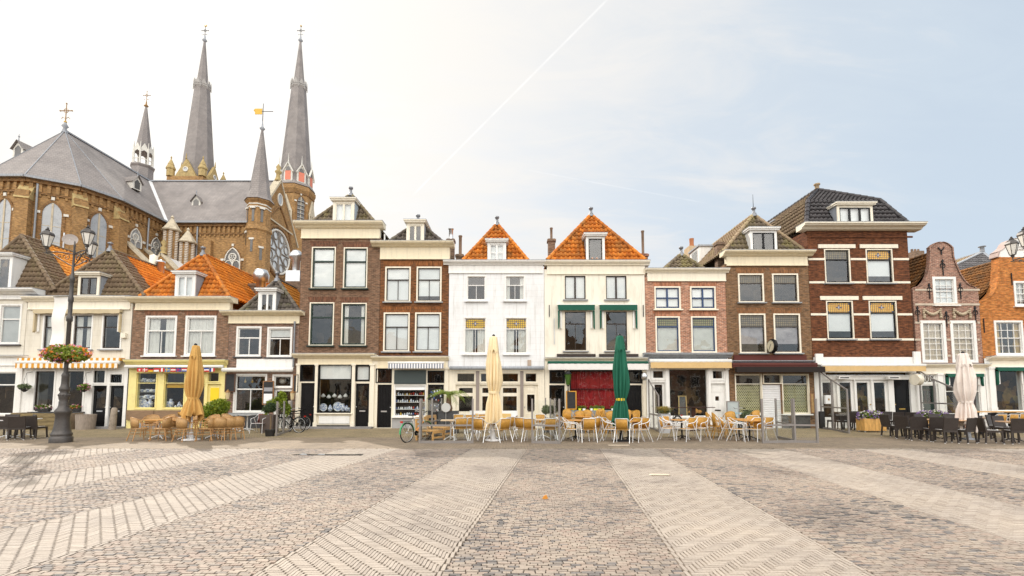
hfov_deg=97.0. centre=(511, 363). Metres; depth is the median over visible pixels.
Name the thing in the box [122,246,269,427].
brick house
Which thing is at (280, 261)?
rose window
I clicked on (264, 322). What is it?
brick house
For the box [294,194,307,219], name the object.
arched window
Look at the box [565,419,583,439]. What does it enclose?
terrace table
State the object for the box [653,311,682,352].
window
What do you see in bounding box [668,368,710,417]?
window
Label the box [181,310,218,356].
window
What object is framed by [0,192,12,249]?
arched window
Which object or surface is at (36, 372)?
window
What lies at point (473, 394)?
door
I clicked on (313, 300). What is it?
window
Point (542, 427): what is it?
terrace table
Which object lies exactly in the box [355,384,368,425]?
door
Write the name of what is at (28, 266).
white house
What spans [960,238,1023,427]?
gabled house
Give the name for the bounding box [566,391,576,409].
blackboard
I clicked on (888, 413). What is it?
rattan chair
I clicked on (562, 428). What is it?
aluminium chair
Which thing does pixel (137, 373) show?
window
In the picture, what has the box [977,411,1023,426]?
long table
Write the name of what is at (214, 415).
wicker armchair
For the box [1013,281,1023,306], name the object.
window
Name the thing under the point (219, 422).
wicker armchair
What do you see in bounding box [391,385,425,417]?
window
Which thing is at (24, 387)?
hanging basket
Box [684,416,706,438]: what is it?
aluminium chair
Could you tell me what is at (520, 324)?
window
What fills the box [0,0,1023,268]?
sky
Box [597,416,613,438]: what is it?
aluminium chair
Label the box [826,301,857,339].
window
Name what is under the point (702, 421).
aluminium chair
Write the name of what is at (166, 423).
wicker armchair
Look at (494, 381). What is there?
parasol
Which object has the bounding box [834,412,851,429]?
rattan chair
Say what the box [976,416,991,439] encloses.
rattan chair
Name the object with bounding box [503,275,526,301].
window
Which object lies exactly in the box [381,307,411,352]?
window
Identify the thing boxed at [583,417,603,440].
aluminium chair
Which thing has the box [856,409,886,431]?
flower crate
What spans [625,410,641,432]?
cane armchair
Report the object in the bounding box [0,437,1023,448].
terrace paving
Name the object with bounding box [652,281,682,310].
window
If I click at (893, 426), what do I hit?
rattan chair
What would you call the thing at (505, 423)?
aluminium chair
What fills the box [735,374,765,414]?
window
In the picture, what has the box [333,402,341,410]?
plate
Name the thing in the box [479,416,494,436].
aluminium chair
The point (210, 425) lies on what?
wicker armchair
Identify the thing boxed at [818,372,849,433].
glass screen
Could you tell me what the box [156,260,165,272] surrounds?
flue pipe
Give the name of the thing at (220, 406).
bush
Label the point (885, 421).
rattan chair
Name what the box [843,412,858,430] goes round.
rattan chair
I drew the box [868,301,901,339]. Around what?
window
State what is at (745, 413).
grass tub
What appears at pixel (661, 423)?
aluminium chair
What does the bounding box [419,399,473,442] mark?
glass screen
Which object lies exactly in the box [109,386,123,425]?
door
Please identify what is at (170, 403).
vase
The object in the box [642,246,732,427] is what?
brick house
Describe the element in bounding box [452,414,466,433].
aluminium chair
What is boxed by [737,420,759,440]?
terrace table
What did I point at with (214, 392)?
door
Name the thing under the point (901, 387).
door
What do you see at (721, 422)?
aluminium chair
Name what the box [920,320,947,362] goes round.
window
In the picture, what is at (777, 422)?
glass screen
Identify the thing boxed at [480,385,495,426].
door
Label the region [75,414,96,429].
grey planter
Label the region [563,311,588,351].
window
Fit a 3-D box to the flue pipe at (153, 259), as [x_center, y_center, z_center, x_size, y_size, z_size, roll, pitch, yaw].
[-22.392,-6.248,28.305,0.440,1.100,0.429,0,-4,0]
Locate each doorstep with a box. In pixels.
[95,426,124,428]
[288,426,372,428]
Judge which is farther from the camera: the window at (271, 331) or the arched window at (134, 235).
the arched window at (134, 235)
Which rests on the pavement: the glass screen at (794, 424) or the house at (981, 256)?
the house at (981, 256)
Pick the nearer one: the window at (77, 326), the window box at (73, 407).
the window box at (73, 407)
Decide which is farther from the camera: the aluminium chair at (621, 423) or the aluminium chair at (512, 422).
the aluminium chair at (512, 422)
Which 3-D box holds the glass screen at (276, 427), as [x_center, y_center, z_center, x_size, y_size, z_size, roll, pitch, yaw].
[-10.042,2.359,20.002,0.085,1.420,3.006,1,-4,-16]
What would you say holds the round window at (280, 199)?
in the church
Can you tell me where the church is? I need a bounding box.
[0,25,315,282]
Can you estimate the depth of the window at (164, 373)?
23.22 m
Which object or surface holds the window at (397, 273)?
in the brick house at (413, 356)
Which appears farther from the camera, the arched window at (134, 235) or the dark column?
the arched window at (134, 235)
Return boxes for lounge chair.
[415,416,444,440]
[426,415,452,435]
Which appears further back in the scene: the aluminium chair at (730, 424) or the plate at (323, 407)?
the plate at (323, 407)
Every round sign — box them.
[441,403,450,432]
[905,374,924,384]
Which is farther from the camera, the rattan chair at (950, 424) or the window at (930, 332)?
the window at (930, 332)
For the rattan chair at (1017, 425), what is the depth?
15.47 m
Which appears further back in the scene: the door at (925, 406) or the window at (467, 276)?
the window at (467, 276)
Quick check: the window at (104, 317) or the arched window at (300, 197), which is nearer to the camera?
the window at (104, 317)
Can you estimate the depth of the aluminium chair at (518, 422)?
16.75 m
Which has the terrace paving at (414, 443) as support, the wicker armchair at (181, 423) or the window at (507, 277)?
the wicker armchair at (181, 423)
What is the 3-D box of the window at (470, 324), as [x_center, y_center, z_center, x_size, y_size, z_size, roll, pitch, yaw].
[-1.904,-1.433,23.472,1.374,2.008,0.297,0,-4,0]
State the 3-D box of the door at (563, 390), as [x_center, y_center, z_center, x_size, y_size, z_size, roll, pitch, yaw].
[2.306,2.170,23.251,0.791,2.147,0.135,0,-4,0]
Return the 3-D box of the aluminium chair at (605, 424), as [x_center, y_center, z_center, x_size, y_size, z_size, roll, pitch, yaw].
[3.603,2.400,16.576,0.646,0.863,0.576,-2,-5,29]
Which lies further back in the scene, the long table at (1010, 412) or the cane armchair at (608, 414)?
the long table at (1010, 412)
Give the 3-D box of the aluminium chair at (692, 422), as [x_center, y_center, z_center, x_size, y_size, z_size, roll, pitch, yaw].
[6.423,2.400,16.571,0.646,0.863,0.576,1,-4,-19]
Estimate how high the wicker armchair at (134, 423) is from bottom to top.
0.878 m
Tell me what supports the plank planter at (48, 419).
on the pavement
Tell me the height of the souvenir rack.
1.334 m
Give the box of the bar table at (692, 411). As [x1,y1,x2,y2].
[671,407,714,430]
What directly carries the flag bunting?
hanging from the brick house at (177, 315)
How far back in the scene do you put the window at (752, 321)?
23.54 m
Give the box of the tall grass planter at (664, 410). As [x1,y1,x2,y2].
[653,406,672,432]
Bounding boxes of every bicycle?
[278,408,306,432]
[281,408,310,431]
[399,411,431,442]
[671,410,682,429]
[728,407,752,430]
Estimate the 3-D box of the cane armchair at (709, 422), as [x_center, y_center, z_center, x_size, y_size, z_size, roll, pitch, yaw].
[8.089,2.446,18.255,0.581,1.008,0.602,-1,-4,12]
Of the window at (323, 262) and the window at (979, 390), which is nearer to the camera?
the window at (979, 390)
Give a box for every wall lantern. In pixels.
[225,390,229,399]
[287,390,294,428]
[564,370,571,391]
[641,372,646,380]
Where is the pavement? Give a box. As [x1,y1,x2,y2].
[0,428,1023,436]
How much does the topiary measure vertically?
1.401 m
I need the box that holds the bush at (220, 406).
[203,398,231,430]
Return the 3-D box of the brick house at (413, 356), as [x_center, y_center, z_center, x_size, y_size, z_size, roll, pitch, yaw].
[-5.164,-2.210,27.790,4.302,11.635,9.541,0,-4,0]
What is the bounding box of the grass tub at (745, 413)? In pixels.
[740,409,751,430]
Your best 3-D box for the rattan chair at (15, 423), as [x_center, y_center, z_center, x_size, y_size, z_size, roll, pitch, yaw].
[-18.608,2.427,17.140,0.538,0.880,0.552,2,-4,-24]
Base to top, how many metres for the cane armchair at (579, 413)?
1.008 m
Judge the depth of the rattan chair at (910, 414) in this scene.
21.30 m
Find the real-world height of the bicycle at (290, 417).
1.117 m
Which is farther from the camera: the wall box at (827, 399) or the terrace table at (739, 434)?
the wall box at (827, 399)
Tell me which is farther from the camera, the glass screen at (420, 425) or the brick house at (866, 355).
the brick house at (866, 355)
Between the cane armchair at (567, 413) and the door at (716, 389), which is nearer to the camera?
the cane armchair at (567, 413)
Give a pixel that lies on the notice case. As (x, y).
(731, 404)
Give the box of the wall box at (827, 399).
[824,395,830,403]
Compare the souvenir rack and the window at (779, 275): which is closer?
the souvenir rack
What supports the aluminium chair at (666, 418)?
on the terrace paving at (414, 443)
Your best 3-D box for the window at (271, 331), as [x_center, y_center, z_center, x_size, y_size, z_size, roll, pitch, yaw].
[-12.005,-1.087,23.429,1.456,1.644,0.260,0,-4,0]
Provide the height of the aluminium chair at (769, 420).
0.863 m
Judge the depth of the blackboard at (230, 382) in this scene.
23.20 m
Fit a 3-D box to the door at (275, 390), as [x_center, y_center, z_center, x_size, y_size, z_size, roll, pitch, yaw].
[-11.731,2.292,23.242,0.982,2.010,0.135,0,-4,0]
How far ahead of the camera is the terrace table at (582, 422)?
20.01 m
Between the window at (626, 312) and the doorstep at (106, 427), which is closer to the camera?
the doorstep at (106, 427)
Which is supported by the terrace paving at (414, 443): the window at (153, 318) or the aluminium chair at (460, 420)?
the aluminium chair at (460, 420)
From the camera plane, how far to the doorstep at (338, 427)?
22.68 m
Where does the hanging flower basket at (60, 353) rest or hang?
attached to the lamp post at (61, 432)
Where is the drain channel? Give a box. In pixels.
[294,454,362,455]
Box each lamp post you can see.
[40,225,97,442]
[1004,227,1023,261]
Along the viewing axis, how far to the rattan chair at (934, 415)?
19.49 m
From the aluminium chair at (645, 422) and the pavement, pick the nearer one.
the aluminium chair at (645, 422)
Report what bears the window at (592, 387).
in the cream house at (594, 288)
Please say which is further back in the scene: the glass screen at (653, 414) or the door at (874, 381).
the door at (874, 381)
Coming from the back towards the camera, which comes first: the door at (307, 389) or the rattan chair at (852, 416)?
the door at (307, 389)
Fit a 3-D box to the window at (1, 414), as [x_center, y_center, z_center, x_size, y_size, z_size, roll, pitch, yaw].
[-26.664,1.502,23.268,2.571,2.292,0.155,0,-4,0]
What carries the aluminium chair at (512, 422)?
on the terrace paving at (414, 443)
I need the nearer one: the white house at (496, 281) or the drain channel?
the drain channel
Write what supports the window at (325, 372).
in the brick house at (338, 344)
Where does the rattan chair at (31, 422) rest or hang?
on the terrace paving at (414, 443)
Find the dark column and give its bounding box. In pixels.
[818,411,824,428]
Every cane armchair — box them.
[562,409,574,427]
[571,410,585,432]
[584,409,594,430]
[590,410,605,432]
[595,409,607,425]
[602,411,616,433]
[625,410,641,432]
[705,412,722,437]
[711,412,728,438]
[720,411,736,434]
[746,410,759,417]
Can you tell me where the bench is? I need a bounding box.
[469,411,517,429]
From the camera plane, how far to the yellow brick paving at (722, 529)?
6.50 m
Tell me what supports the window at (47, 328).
in the white house at (108, 280)
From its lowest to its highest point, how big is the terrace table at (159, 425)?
0.750 m
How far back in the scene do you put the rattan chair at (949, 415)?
19.47 m
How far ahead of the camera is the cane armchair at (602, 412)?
20.42 m
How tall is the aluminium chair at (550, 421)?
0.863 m
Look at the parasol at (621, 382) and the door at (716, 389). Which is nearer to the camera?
the parasol at (621, 382)
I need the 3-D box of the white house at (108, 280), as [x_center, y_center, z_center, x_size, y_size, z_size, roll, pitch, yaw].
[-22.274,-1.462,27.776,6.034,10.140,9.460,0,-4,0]
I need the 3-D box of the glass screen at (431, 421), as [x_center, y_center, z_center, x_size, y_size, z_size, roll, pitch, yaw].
[-3.148,2.232,19.140,0.089,1.550,6.348,0,-4,1]
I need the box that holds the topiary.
[261,402,276,436]
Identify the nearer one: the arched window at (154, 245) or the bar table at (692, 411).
the bar table at (692, 411)
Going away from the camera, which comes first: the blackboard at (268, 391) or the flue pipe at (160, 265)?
the blackboard at (268, 391)
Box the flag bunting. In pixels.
[137,368,214,371]
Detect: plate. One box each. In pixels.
[139,399,146,406]
[319,403,326,410]
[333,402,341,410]
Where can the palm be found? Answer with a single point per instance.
(446, 415)
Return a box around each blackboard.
[224,373,235,391]
[262,381,273,404]
[293,374,298,392]
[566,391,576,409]
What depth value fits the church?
52.70 m
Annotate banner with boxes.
[49,296,68,346]
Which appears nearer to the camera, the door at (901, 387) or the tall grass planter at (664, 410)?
the tall grass planter at (664, 410)
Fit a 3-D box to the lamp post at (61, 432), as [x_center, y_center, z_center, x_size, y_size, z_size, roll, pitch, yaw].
[-15.982,-1.097,16.374,1.932,7.800,1.574,-3,-5,33]
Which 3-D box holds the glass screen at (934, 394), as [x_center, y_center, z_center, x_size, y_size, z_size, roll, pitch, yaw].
[19.905,1.676,21.194,0.082,2.950,4.012,-2,-4,25]
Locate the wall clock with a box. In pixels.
[767,339,777,353]
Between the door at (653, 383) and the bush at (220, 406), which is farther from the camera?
the door at (653, 383)
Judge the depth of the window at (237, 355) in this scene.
23.44 m
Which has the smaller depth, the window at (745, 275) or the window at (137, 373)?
the window at (137, 373)
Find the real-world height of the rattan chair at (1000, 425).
0.880 m
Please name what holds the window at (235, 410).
in the brick house at (264, 322)
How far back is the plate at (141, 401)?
23.45 m
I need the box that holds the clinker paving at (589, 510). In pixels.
[0,448,1023,575]
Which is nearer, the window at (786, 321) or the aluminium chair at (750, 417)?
the aluminium chair at (750, 417)
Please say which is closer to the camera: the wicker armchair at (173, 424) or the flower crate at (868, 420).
the wicker armchair at (173, 424)
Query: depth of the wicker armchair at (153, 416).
18.86 m
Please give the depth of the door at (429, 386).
23.33 m
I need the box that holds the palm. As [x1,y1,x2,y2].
[427,389,468,433]
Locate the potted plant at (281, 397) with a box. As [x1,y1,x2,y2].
[259,390,291,432]
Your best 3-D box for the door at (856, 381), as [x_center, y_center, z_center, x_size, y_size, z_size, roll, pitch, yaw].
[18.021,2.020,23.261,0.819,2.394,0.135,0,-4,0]
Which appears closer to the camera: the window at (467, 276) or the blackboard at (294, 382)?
the blackboard at (294, 382)
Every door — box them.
[93,386,106,425]
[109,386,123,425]
[208,384,220,401]
[274,389,292,427]
[300,383,314,425]
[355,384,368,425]
[377,385,391,427]
[428,385,443,423]
[456,385,475,415]
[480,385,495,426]
[500,385,519,416]
[524,385,537,426]
[549,385,564,426]
[626,385,641,425]
[651,382,664,426]
[711,384,724,424]
[821,380,836,426]
[838,380,853,426]
[855,380,870,410]
[873,380,887,410]
[894,380,909,415]
[922,386,933,410]
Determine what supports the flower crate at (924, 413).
on the pavement
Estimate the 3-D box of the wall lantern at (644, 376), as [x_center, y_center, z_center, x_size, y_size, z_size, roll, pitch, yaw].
[6.654,0.656,22.979,0.312,0.416,0.652,0,-4,0]
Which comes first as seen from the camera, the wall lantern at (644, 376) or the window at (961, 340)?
the wall lantern at (644, 376)
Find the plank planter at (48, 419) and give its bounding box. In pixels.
[10,412,83,429]
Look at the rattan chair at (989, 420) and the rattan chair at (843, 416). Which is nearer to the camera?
the rattan chair at (989, 420)
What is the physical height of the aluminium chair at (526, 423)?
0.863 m
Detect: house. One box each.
[0,233,93,415]
[15,242,171,427]
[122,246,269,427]
[219,250,309,427]
[291,186,388,427]
[370,214,455,427]
[443,216,545,427]
[544,207,650,427]
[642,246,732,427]
[684,205,824,427]
[767,183,927,427]
[908,249,923,258]
[909,241,991,427]
[956,245,990,269]
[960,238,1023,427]
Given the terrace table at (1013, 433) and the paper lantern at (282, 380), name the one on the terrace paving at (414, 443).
the terrace table at (1013, 433)
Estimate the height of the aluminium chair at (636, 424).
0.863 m
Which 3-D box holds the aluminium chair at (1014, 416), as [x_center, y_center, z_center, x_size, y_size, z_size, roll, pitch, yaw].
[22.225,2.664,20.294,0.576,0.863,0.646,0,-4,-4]
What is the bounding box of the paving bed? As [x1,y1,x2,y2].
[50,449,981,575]
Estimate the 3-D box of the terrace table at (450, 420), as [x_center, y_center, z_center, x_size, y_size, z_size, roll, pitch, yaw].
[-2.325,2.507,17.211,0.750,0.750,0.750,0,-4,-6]
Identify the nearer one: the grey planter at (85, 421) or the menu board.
the grey planter at (85, 421)
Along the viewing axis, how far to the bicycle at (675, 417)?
21.89 m
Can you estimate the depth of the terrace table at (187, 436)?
17.38 m
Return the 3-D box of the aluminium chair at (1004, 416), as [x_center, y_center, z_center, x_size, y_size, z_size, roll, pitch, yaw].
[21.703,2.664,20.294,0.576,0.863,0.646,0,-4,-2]
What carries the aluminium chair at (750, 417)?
on the pavement
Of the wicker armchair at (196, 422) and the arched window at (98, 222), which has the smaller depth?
the wicker armchair at (196, 422)
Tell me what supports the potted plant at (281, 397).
on the pavement
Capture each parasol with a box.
[177,343,203,440]
[484,334,502,440]
[611,334,629,441]
[953,351,977,439]
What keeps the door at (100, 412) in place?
in the white house at (108, 280)
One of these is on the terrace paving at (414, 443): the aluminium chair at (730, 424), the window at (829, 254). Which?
the aluminium chair at (730, 424)
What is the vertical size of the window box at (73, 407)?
0.372 m
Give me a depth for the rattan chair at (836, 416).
21.99 m
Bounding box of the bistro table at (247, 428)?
[237,414,257,430]
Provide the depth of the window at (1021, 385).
23.23 m
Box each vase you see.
[146,399,153,406]
[167,399,173,406]
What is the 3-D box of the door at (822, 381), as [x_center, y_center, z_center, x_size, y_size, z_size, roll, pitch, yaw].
[16.260,2.022,23.295,0.792,2.394,0.068,0,-4,0]
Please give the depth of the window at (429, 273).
23.72 m
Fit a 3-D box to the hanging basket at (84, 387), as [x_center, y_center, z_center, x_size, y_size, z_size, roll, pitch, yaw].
[-21.625,0.907,22.924,0.575,1.051,0.561,3,-5,-37]
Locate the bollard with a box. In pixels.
[108,407,117,429]
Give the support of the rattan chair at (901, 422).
on the terrace paving at (414, 443)
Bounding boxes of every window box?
[34,404,51,410]
[69,404,81,410]
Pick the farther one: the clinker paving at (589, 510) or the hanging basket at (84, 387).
the hanging basket at (84, 387)
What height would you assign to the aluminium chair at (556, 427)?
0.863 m
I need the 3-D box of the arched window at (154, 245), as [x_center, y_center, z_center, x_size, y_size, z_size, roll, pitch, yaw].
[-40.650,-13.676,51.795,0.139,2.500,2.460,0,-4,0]
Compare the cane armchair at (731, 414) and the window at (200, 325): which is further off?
the window at (200, 325)
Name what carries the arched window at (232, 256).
in the church
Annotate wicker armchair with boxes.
[126,417,150,441]
[140,414,159,436]
[149,417,173,440]
[154,414,176,435]
[163,416,182,438]
[171,417,196,441]
[180,416,199,435]
[195,417,217,440]
[200,414,221,435]
[209,417,229,440]
[218,414,237,432]
[219,417,236,440]
[225,416,244,439]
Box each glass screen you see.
[275,401,292,435]
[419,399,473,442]
[421,398,441,440]
[531,399,559,443]
[545,398,560,442]
[648,379,658,431]
[760,399,818,442]
[774,398,793,439]
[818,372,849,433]
[918,371,959,433]
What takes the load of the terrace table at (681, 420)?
on the terrace paving at (414, 443)
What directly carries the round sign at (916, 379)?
attached to the brick house at (866, 355)
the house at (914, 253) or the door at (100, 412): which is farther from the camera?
the house at (914, 253)
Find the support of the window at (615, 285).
in the cream house at (594, 288)
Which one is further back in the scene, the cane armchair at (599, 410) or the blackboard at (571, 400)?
the blackboard at (571, 400)
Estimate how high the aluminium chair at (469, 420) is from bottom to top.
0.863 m
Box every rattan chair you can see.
[0,416,22,438]
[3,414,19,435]
[6,416,31,439]
[13,414,36,436]
[22,416,47,438]
[827,412,842,429]
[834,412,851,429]
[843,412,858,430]
[879,414,902,436]
[880,411,892,429]
[887,412,903,429]
[891,415,910,437]
[894,416,919,439]
[898,412,916,429]
[905,417,927,440]
[913,414,936,434]
[920,417,945,441]
[927,414,950,434]
[932,418,959,443]
[942,414,965,434]
[951,418,977,443]
[974,417,1004,443]
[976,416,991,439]
[985,415,1009,436]
[991,416,1020,439]
[1001,418,1023,443]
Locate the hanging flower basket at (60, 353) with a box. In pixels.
[39,344,92,363]
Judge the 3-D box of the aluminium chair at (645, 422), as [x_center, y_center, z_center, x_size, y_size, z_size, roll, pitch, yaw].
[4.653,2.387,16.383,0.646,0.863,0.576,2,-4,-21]
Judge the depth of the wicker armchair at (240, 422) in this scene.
17.26 m
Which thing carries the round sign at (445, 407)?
on the pavement
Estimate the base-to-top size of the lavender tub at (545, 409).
1.256 m
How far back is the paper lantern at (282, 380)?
23.68 m
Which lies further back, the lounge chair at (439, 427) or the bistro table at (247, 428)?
the bistro table at (247, 428)
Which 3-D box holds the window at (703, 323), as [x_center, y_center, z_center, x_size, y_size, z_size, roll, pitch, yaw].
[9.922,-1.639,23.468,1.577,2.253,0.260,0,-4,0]
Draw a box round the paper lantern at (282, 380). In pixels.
[279,378,285,383]
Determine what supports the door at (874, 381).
in the brick house at (866, 355)
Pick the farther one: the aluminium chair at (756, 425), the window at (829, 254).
the window at (829, 254)
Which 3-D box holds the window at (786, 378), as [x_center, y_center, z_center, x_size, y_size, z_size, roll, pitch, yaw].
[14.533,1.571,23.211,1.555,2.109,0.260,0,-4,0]
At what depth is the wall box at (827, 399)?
22.97 m
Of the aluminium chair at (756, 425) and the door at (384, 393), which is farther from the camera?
the door at (384, 393)
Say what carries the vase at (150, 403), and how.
in the brick house at (177, 315)
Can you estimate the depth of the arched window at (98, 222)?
45.37 m
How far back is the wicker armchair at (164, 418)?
19.19 m
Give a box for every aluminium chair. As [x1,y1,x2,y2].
[450,418,468,440]
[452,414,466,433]
[455,417,477,440]
[464,414,476,433]
[470,418,490,442]
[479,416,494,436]
[491,418,512,442]
[495,417,516,439]
[512,417,533,440]
[521,418,540,441]
[534,414,546,434]
[537,418,557,440]
[542,417,563,438]
[554,417,572,440]
[561,417,578,441]
[579,418,597,442]
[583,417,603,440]
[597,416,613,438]
[600,417,619,441]
[613,418,632,442]
[621,417,644,442]
[630,417,652,442]
[657,417,677,440]
[660,416,680,437]
[676,417,700,441]
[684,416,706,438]
[688,417,710,440]
[718,417,738,440]
[726,417,748,440]
[742,415,760,436]
[743,417,767,441]
[752,417,777,439]
[984,414,1006,429]
[996,414,1018,429]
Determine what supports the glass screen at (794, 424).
on the terrace paving at (414, 443)
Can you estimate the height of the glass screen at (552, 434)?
1.550 m
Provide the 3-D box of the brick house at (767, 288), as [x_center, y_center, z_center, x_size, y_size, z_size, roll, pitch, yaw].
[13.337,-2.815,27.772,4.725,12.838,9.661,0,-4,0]
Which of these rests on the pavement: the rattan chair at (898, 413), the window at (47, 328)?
the rattan chair at (898, 413)
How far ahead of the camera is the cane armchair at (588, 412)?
21.48 m
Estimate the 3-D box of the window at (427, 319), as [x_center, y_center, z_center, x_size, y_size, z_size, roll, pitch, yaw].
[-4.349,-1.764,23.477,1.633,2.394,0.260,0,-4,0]
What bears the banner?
hanging from the lamp post at (61, 432)
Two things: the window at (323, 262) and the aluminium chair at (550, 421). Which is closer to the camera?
the aluminium chair at (550, 421)
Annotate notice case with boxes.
[726,401,739,427]
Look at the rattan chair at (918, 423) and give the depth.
16.75 m
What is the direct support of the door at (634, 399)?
in the cream house at (594, 288)
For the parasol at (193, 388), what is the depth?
16.98 m
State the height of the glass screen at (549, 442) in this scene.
1.550 m
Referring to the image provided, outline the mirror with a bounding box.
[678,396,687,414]
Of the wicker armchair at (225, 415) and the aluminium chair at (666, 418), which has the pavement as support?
the wicker armchair at (225, 415)
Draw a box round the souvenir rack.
[428,389,442,414]
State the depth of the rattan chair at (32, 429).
18.50 m
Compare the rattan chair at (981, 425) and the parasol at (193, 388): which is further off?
the parasol at (193, 388)
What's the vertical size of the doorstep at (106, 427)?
0.100 m
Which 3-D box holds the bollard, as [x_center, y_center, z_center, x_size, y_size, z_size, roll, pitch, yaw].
[-19.412,2.671,22.070,0.300,1.090,0.292,3,-4,0]
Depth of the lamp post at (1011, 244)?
17.38 m
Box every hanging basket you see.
[17,372,31,391]
[76,372,90,391]
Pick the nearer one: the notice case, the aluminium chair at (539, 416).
the aluminium chair at (539, 416)
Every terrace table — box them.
[0,420,18,438]
[142,419,168,438]
[172,419,196,439]
[440,419,456,439]
[535,419,548,438]
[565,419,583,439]
[573,416,591,432]
[623,420,637,440]
[670,419,690,439]
[730,418,749,437]
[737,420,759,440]
[995,421,1023,442]
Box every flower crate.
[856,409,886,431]
[916,409,948,431]
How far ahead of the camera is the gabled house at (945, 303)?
23.54 m
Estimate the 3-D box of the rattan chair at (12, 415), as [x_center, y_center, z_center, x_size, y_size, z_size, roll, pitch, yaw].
[-20.883,2.540,18.744,0.538,0.880,0.552,1,-4,-14]
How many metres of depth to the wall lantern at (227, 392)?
22.87 m
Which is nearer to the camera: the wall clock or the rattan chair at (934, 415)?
the rattan chair at (934, 415)
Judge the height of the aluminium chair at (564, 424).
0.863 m
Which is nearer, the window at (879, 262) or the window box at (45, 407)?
the window box at (45, 407)
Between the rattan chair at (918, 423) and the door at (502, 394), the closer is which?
the rattan chair at (918, 423)
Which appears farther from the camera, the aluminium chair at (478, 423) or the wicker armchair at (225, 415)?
the wicker armchair at (225, 415)
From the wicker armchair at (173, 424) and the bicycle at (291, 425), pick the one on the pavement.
the bicycle at (291, 425)
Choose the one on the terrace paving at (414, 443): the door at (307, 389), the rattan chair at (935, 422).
the rattan chair at (935, 422)
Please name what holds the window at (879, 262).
in the brick house at (866, 355)
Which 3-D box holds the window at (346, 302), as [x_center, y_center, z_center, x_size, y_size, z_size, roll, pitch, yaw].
[-8.196,-2.166,23.524,1.579,2.594,0.297,0,-4,0]
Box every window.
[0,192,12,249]
[0,304,22,345]
[0,371,16,415]
[31,370,56,412]
[36,197,68,246]
[37,314,57,350]
[68,370,85,412]
[71,314,93,350]
[85,208,112,257]
[97,314,122,350]
[128,224,145,249]
[134,372,157,408]
[140,310,179,356]
[148,233,161,254]
[161,372,185,408]
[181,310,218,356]
[220,244,243,269]
[232,326,261,357]
[232,374,266,412]
[264,327,292,358]
[270,224,291,279]
[277,193,282,205]
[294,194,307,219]
[306,297,336,346]
[308,241,338,289]
[314,365,351,413]
[338,297,369,346]
[340,242,369,289]
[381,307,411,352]
[382,261,413,302]
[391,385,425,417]
[413,307,443,352]
[414,261,442,302]
[461,317,486,354]
[464,275,487,301]
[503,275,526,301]
[503,317,529,354]
[563,275,587,300]
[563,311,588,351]
[569,370,615,410]
[604,275,629,300]
[604,311,629,351]
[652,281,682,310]
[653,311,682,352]
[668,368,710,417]
[687,281,718,310]
[688,311,719,352]
[735,268,766,303]
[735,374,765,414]
[736,308,769,353]
[769,268,801,303]
[770,308,804,353]
[781,374,813,414]
[824,249,854,283]
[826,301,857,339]
[865,249,897,283]
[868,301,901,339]
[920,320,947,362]
[932,277,960,305]
[943,374,984,415]
[950,320,978,362]
[993,320,1023,355]
[994,369,1023,412]
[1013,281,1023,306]
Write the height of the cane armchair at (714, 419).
1.008 m
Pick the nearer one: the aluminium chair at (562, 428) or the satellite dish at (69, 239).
the aluminium chair at (562, 428)
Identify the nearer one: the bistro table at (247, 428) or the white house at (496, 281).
the bistro table at (247, 428)
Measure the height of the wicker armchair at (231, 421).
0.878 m
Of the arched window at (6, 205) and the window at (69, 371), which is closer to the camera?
the window at (69, 371)
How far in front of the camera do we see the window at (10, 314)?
23.56 m
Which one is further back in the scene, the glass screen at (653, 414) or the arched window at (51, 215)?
the arched window at (51, 215)
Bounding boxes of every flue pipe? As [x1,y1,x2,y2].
[149,255,157,264]
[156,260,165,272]
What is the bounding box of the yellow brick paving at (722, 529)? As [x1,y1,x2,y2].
[0,448,1023,575]
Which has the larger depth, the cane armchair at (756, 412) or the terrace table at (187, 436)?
the cane armchair at (756, 412)
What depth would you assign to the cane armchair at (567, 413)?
22.11 m
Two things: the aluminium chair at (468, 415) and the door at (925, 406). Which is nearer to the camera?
the aluminium chair at (468, 415)
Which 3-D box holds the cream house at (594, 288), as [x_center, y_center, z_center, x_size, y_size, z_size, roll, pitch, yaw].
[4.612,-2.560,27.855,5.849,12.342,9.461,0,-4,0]
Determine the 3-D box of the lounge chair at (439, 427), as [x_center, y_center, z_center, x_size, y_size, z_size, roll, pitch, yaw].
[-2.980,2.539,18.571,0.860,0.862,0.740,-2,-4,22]
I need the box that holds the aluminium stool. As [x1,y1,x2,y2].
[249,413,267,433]
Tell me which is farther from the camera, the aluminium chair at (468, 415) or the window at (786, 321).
the window at (786, 321)
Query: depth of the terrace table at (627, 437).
16.76 m
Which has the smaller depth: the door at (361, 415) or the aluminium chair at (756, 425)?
the aluminium chair at (756, 425)
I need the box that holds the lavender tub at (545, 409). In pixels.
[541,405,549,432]
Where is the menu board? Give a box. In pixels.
[810,393,814,412]
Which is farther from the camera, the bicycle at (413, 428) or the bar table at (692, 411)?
the bar table at (692, 411)
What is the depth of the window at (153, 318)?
23.54 m
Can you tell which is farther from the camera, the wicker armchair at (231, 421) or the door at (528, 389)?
the door at (528, 389)
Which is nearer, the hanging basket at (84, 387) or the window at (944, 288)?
the hanging basket at (84, 387)
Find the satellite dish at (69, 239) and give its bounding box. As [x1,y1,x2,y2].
[62,233,77,247]
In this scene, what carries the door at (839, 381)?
in the brick house at (866, 355)
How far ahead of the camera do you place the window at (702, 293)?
23.65 m

